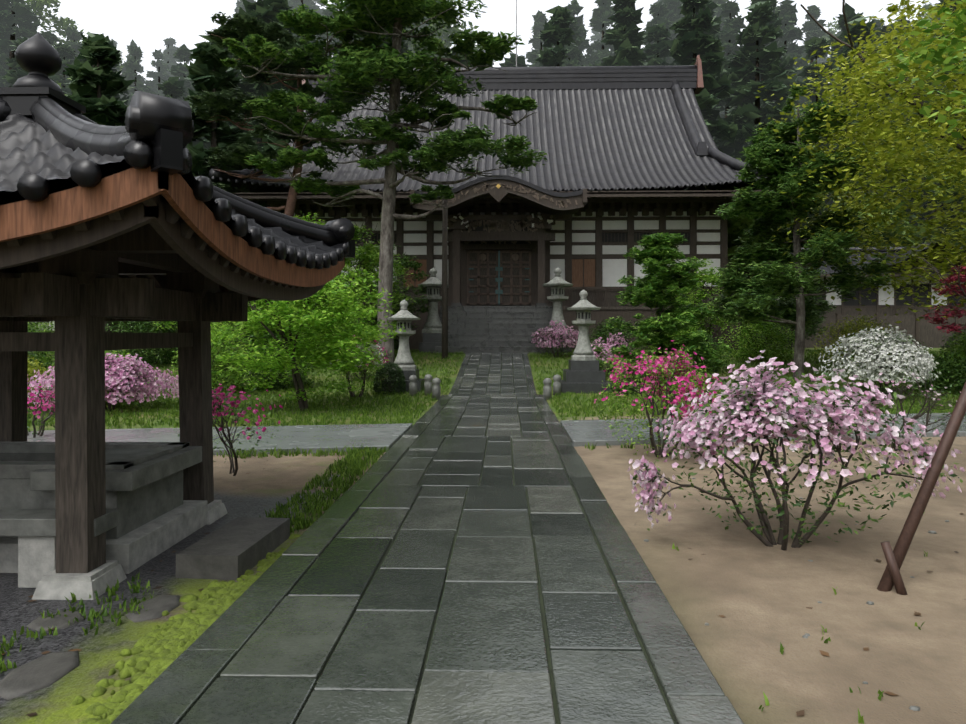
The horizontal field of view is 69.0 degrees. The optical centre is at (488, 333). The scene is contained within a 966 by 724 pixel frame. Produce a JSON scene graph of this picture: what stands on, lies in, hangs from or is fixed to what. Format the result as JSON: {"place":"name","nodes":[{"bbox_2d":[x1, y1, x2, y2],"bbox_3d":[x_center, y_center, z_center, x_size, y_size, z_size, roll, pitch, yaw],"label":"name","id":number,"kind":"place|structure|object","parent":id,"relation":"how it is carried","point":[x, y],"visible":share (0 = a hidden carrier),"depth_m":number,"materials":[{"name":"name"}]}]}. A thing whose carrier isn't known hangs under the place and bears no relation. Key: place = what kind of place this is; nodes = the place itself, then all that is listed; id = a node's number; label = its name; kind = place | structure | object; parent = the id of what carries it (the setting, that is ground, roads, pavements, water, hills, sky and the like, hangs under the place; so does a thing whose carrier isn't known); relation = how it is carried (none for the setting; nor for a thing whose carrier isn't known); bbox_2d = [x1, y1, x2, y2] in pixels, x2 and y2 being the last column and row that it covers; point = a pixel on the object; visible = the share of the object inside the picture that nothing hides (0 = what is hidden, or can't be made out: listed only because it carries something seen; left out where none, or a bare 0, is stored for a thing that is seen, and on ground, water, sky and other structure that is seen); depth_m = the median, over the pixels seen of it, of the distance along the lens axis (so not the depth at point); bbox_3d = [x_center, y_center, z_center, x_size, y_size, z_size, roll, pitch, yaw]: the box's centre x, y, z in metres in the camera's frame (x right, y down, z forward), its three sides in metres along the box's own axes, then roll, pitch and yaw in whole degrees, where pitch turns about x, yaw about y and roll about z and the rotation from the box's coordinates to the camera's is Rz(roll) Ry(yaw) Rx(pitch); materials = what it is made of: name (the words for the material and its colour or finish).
{"place":"outdoors","nodes":[
{"label":"outdoors","id":0,"kind":"place"},
{"bbox_2d":[10,0,939,82],"label":"sky","id":1,"kind":"structure","parent":0,"point":[146,22],"materials":[{"name":"white"}]},
{"bbox_2d":[0,94,965,723],"bbox_3d":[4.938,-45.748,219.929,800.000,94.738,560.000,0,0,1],"label":"terrain","id":2,"kind":"structure","parent":0,"point":[750,586],"depth_m":4.51,"materials":[{"name":"beige sand"}]},
{"bbox_2d":[27,382,54,437],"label":"azalea","id":3,"kind":"object","parent":2,"relation":"on","point":[50,407],"visible":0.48,"depth_m":10.39,"materials":[{"name":"pink plant"}]},
{"bbox_2d":[27,356,54,405],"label":"green shrub","id":4,"kind":"object","parent":2,"relation":"on","point":[31,369],"visible":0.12,"depth_m":15.57,"materials":[{"name":"green plant"}]},
{"bbox_2d":[28,321,54,370],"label":"green shrub","id":5,"kind":"object","parent":2,"relation":"on","point":[40,353],"visible":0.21,"depth_m":21.53,"materials":[{"name":"green plant"}]},
{"bbox_2d":[28,322,54,391],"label":"green shrub","id":6,"kind":"object","parent":2,"relation":"on","point":[35,353],"visible":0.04,"depth_m":17.91,"materials":[{"name":"green plant"}]},
{"bbox_2d":[38,350,144,402],"bbox_3d":[-8.943,0.965,16.131,1.972,1.416,2.414,0,0,1],"label":"green shrub","id":7,"kind":"object","parent":2,"relation":"on","point":[121,353],"visible":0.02,"depth_m":16.36,"materials":[{"name":"green plant"}]},
{"bbox_2d":[28,321,158,332],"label":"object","id":8,"kind":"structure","parent":2,"relation":"on","point":[116,325],"depth_m":31.30,"materials":[{"name":"plant"}]},
{"bbox_2d":[27,353,178,414],"bbox_3d":[-8.012,1.020,14.610,2.980,1.279,3.407,0,0,1],"label":"flowering azalea bush","id":9,"kind":"object","parent":2,"relation":"on","point":[130,374],"visible":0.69,"depth_m":14.31,"materials":[{"name":"pink plant"}]},
{"bbox_2d":[0,442,207,587],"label":"stone water basin","id":10,"kind":"object","parent":2,"relation":"on","point":[151,513],"visible":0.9,"depth_m":4.86,"materials":[{"name":"grey stone"}]},
{"bbox_2d":[105,321,177,366],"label":"green shrub","id":11,"kind":"object","parent":2,"relation":"on","point":[150,357],"visible":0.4,"depth_m":22.42,"materials":[{"name":"green plant"}]},
{"bbox_2d":[0,474,340,699],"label":"flat stones","id":12,"kind":"object","parent":2,"relation":"on","point":[236,548],"visible":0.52,"depth_m":4.60,"materials":[{"name":"grey stone"}]},
{"bbox_2d":[124,321,216,351],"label":"tree","id":13,"kind":"object","parent":2,"relation":"on","point":[170,330],"depth_m":24.36,"materials":[{"name":"green plant"}]},
{"bbox_2d":[0,32,354,599],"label":"wooden pavilion","id":14,"kind":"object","parent":2,"relation":"on","point":[133,219],"visible":1,"depth_m":4.38,"materials":[{"name":"brown wood"}]},
{"bbox_2d":[72,519,316,723],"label":"moss cushions","id":15,"kind":"object","parent":2,"relation":"on","point":[156,651],"visible":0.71,"depth_m":3.61,"materials":[{"name":"green plant"}]},
{"bbox_2d":[153,302,266,370],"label":"tree","id":16,"kind":"object","parent":2,"relation":"on","point":[211,323],"visible":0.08,"depth_m":21.08,"materials":[{"name":"green plant"}]},
{"bbox_2d":[170,321,257,394],"bbox_3d":[-7.029,0.577,17.911,1.778,2.015,2.771,0,0,-42],"label":"green shrub","id":17,"kind":"object","parent":2,"relation":"on","point":[215,352],"visible":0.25,"depth_m":17.76,"materials":[{"name":"green plant"}]},
{"bbox_2d":[176,377,284,475],"bbox_3d":[-2.955,1.060,8.129,1.187,1.200,1.670,0,0,-30],"label":"magenta azalea","id":18,"kind":"object","parent":2,"relation":"on","point":[222,396],"visible":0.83,"depth_m":7.89,"materials":[{"name":"pink plant"}]},
{"bbox_2d":[239,304,302,360],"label":"green shrub","id":19,"kind":"object","parent":2,"relation":"on","point":[252,340],"visible":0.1,"depth_m":23.20,"materials":[{"name":"green plant"}]},
{"bbox_2d":[185,12,358,339],"bbox_3d":[-8.793,-5.604,27.049,7.176,12.986,4.290,0,0,29],"label":"old pine tree","id":20,"kind":"object","parent":2,"relation":"on","point":[225,104],"visible":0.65,"depth_m":26.76,"materials":[{"name":"green plant"}]},
{"bbox_2d":[235,331,316,390],"bbox_3d":[-5.586,0.675,18.672,2.069,1.698,1.677,0,0,1],"label":"green shrub","id":21,"kind":"object","parent":2,"relation":"on","point":[277,385],"visible":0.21,"depth_m":18.44,"materials":[{"name":"green plant"}]},
{"bbox_2d":[210,269,405,410],"bbox_3d":[-3.937,-0.029,14.855,4.223,3.636,4.342,0,0,1],"label":"green maple","id":22,"kind":"object","parent":2,"relation":"on","point":[317,317],"visible":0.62,"depth_m":14.21,"materials":[{"name":"green plant"}]},
{"bbox_2d":[264,212,373,348],"bbox_3d":[-6.668,-1.764,25.451,5.135,5.368,4.547,0,0,1],"label":"tree","id":23,"kind":"object","parent":2,"relation":"on","point":[307,216],"visible":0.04,"depth_m":25.14,"materials":[{"name":"green plant"}]},
{"bbox_2d":[301,304,373,365],"bbox_3d":[-4.877,0.028,22.719,2.246,2.097,2.015,0,0,43],"label":"green shrub","id":24,"kind":"object","parent":2,"relation":"on","point":[321,331],"visible":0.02,"depth_m":22.50,"materials":[{"name":"green plant"}]},
{"bbox_2d":[330,336,391,397],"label":"white azalea","id":25,"kind":"object","parent":2,"relation":"on","point":[348,374],"visible":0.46,"depth_m":16.97,"materials":[{"name":"green plant"}]},
{"bbox_2d":[311,223,415,340],"bbox_3d":[-4.235,-1.329,23.069,3.709,4.912,3.756,0,0,27],"label":"tree","id":26,"kind":"object","parent":2,"relation":"on","point":[370,256],"visible":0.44,"depth_m":22.62,"materials":[{"name":"green plant"}]},
{"bbox_2d":[347,335,387,379],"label":"azalea","id":27,"kind":"object","parent":2,"relation":"on","point":[383,348],"visible":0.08,"depth_m":20.09,"materials":[{"name":"green plant"}]},
{"bbox_2d":[359,318,398,350],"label":"green shrub","id":28,"kind":"object","parent":2,"relation":"on","point":[395,339],"visible":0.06,"depth_m":26.92,"materials":[{"name":"green plant"}]},
{"bbox_2d":[220,0,547,373],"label":"pine tree","id":29,"kind":"object","parent":2,"relation":"on","point":[365,64],"visible":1,"depth_m":20.76,"materials":[{"name":"green plant"}]},
{"bbox_2d":[346,237,430,330],"bbox_3d":[-3.727,-1.463,25.971,3.502,4.645,3.274,0,0,-12],"label":"tree","id":30,"kind":"object","parent":2,"relation":"on","point":[406,261],"visible":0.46,"depth_m":25.91,"materials":[{"name":"green plant"}]},
{"bbox_2d":[373,362,406,394],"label":"rounded shrub","id":31,"kind":"object","parent":2,"relation":"on","point":[382,373],"visible":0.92,"depth_m":17.65,"materials":[{"name":"green plant"}]},
{"bbox_2d":[382,300,424,391],"bbox_3d":[-2.230,0.306,18.543,1.000,2.410,1.000,0,0,1],"label":"lantern","id":32,"kind":"object","parent":2,"relation":"on","point":[405,317],"visible":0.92,"depth_m":18.35,"materials":[{"name":"stone"}]},
{"bbox_2d":[111,352,743,723],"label":"path slabs","id":33,"kind":"structure","parent":2,"relation":"on","point":[260,649],"depth_m":3.96,"materials":[{"name":"grey stone"}]},
{"bbox_2d":[417,268,448,352],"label":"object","id":34,"kind":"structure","parent":2,"relation":"on","point":[432,331],"depth_m":25.95,"materials":[{"name":"stone"}]},
{"bbox_2d":[442,199,447,358],"bbox_3d":[-1.499,-1.972,24.027,0.260,6.042,0.260,0,0,1],"label":"wooden pole","id":35,"kind":"object","parent":2,"relation":"on","point":[444,282],"visible":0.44,"depth_m":23.95,"materials":[{"name":"brown wood"}]},
{"bbox_2d":[287,353,676,723],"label":"path joint bed","id":36,"kind":"object","parent":2,"relation":"on","point":[549,661],"visible":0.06,"depth_m":4.21,"materials":[{"name":"grey concrete"}]},
{"bbox_2d":[2,457,962,716],"bbox_3d":[2.259,1.605,4.843,13.928,0.021,8.814,0,0,1],"label":"ground debris","id":37,"kind":"object","parent":2,"relation":"on","point":[913,708],"visible":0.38,"depth_m":4.03,"materials":[{"name":"green plant"}]},
{"bbox_2d":[0,0,965,345],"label":"forest trees","id":38,"kind":"object","parent":2,"relation":"on","point":[748,62],"visible":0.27,"depth_m":46.65,"materials":[{"name":"green plant"}]},
{"bbox_2d":[0,348,965,723],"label":"grass tufts","id":39,"kind":"object","parent":2,"relation":"on","point":[352,464],"visible":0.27,"depth_m":14.04,"materials":[{"name":"green plant"}]},
{"bbox_2d":[409,374,560,399],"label":"stone posts","id":40,"kind":"object","parent":2,"relation":"on","point":[434,389],"visible":0.85,"depth_m":17.40,"materials":[{"name":"grey stone"}]},
{"bbox_2d":[27,413,965,454],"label":"path cross slabs","id":41,"kind":"structure","parent":2,"relation":"on","point":[314,438],"depth_m":10.72,"materials":[{"name":"grey stone"}]},
{"bbox_2d":[235,182,777,353],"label":"temple hall","id":42,"kind":"structure","parent":2,"relation":"on","point":[507,256],"depth_m":28.79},
{"bbox_2d":[209,55,782,214],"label":"temple roof","id":43,"kind":"structure","parent":42,"relation":"attached to","point":[617,129],"depth_m":32.12,"materials":[{"name":"grey tile"}]},
{"bbox_2d":[516,0,516,66],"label":"pole antenna","id":44,"kind":"object","parent":43,"relation":"attached to","point":[516,32],"depth_m":40.92,"materials":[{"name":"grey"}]},
{"bbox_2d":[531,320,578,356],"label":"flowering bush","id":45,"kind":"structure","parent":2,"relation":"on","point":[554,334],"depth_m":24.08,"materials":[{"name":"pink plant"}]},
{"bbox_2d":[542,267,572,352],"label":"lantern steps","id":46,"kind":"structure","parent":2,"relation":"on","point":[557,283],"depth_m":25.92,"materials":[{"name":"stone"}]},
{"bbox_2d":[560,290,611,392],"bbox_3d":[2.489,0.176,18.430,1.300,2.670,1.300,0,0,1],"label":"lantern","id":47,"kind":"object","parent":2,"relation":"on","point":[583,372],"visible":0.98,"depth_m":18.08,"materials":[{"name":"stone"}]},
{"bbox_2d":[590,333,632,373],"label":"azalea","id":48,"kind":"object","parent":2,"relation":"on","point":[612,341],"visible":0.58,"depth_m":20.54,"materials":[{"name":"pink plant"}]},
{"bbox_2d":[589,320,633,350],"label":"green shrub","id":49,"kind":"object","parent":2,"relation":"on","point":[602,332],"visible":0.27,"depth_m":26.63,"materials":[{"name":"green plant"}]},
{"bbox_2d":[609,381,637,396],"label":"green shrub","id":50,"kind":"object","parent":2,"relation":"on","point":[627,387],"visible":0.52,"depth_m":17.44,"materials":[{"name":"green plant"}]},
{"bbox_2d":[594,340,725,457],"bbox_3d":[2.249,0.877,9.180,1.704,1.581,2.089,0,0,1],"label":"magenta azalea","id":51,"kind":"object","parent":2,"relation":"on","point":[653,367],"visible":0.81,"depth_m":9.03,"materials":[{"name":"pink plant"}]},
{"bbox_2d":[593,232,731,379],"bbox_3d":[4.548,-0.579,19.028,3.891,4.291,3.809,0,0,18],"label":"young conifer tree","id":52,"kind":"object","parent":2,"relation":"on","point":[658,255],"visible":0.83,"depth_m":18.39,"materials":[{"name":"green plant"}]},
{"bbox_2d":[643,319,690,349],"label":"green shrub","id":53,"kind":"object","parent":2,"relation":"on","point":[652,334],"depth_m":27.47,"materials":[{"name":"green plant"}]},
{"bbox_2d":[650,321,704,352],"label":"green shrub","id":54,"kind":"object","parent":2,"relation":"on","point":[681,332],"visible":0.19,"depth_m":24.61,"materials":[{"name":"green plant"}]},
{"bbox_2d":[674,335,733,372],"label":"green shrub","id":55,"kind":"object","parent":2,"relation":"on","point":[718,368],"visible":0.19,"depth_m":21.08,"materials":[{"name":"green plant"}]},
{"bbox_2d":[674,256,762,345],"bbox_3d":[7.941,-1.081,26.227,3.346,3.850,3.514,0,0,1],"label":"tree","id":56,"kind":"object","parent":2,"relation":"on","point":[711,277],"visible":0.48,"depth_m":25.48,"materials":[{"name":"green plant"}]},
{"bbox_2d":[718,313,794,360],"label":"green shrub","id":57,"kind":"object","parent":2,"relation":"on","point":[775,336],"visible":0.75,"depth_m":23.37,"materials":[{"name":"green plant"}]},
{"bbox_2d":[751,263,837,349],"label":"tree","id":58,"kind":"object","parent":2,"relation":"on","point":[814,323],"visible":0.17,"depth_m":26.80,"materials":[{"name":"green plant"}]},
{"bbox_2d":[627,350,964,550],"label":"pink flowering shrub","id":59,"kind":"object","parent":2,"relation":"on","point":[763,406],"visible":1,"depth_m":5.15,"materials":[{"name":"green plant"}]},
{"bbox_2d":[705,85,894,377],"bbox_3d":[8.842,-2.858,20.246,4.594,8.626,5.156,0,0,1],"label":"pine tree","id":60,"kind":"object","parent":2,"relation":"on","point":[773,209],"visible":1,"depth_m":19.81,"materials":[{"name":"green plant"}]},
{"bbox_2d":[728,239,965,347],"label":"corridor building","id":61,"kind":"structure","parent":2,"relation":"on","point":[926,332],"depth_m":36.39,"materials":[{"name":"tile"}]},
{"bbox_2d":[813,314,889,363],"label":"green shrub","id":62,"kind":"object","parent":2,"relation":"on","point":[860,323],"visible":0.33,"depth_m":22.69,"materials":[{"name":"green plant"}]},
{"bbox_2d":[741,0,965,327],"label":"yellow tree","id":63,"kind":"object","parent":2,"relation":"on","point":[880,129],"visible":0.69,"depth_m":18.57,"materials":[{"name":"green plant"}]},
{"bbox_2d":[816,324,941,398],"bbox_3d":[9.598,0.666,17.332,2.619,1.846,2.646,0,0,1],"label":"white azalea","id":64,"kind":"object","parent":2,"relation":"on","point":[876,343],"visible":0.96,"depth_m":16.90,"materials":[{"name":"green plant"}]},
{"bbox_2d":[843,365,965,451],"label":"bare shrub","id":65,"kind":"object","parent":2,"relation":"on","point":[928,396],"visible":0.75,"depth_m":9.55,"materials":[{"name":"brown plant"}]},
{"bbox_2d":[872,0,965,137],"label":"staked tree","id":66,"kind":"object","parent":2,"relation":"on","point":[935,60],"visible":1,"depth_m":7.13,"materials":[{"name":"green plant"}]},
{"bbox_2d":[877,382,965,594],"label":"tree stake","id":67,"kind":"object","parent":2,"relation":"on","point":[891,575],"visible":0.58,"depth_m":4.57,"materials":[{"name":"brown wood"}]},
{"bbox_2d":[909,351,965,393],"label":"green shrub","id":68,"kind":"object","parent":2,"relation":"on","point":[949,370],"visible":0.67,"depth_m":17.80,"materials":[{"name":"green plant"}]},
{"bbox_2d":[914,257,965,332],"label":"red maple tree","id":69,"kind":"object","parent":2,"relation":"on","point":[953,289],"visible":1,"depth_m":14.03,"materials":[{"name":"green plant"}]},
{"bbox_2d":[938,332,965,373],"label":"green shrub","id":70,"kind":"object","parent":2,"relation":"on","point":[963,354],"visible":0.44,"depth_m":20.90,"materials":[{"name":"green plant"}]},
{"bbox_2d":[939,323,965,355],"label":"green shrub","id":71,"kind":"object","parent":2,"relation":"on","point":[952,334],"visible":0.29,"depth_m":24.23,"materials":[{"name":"green plant"}]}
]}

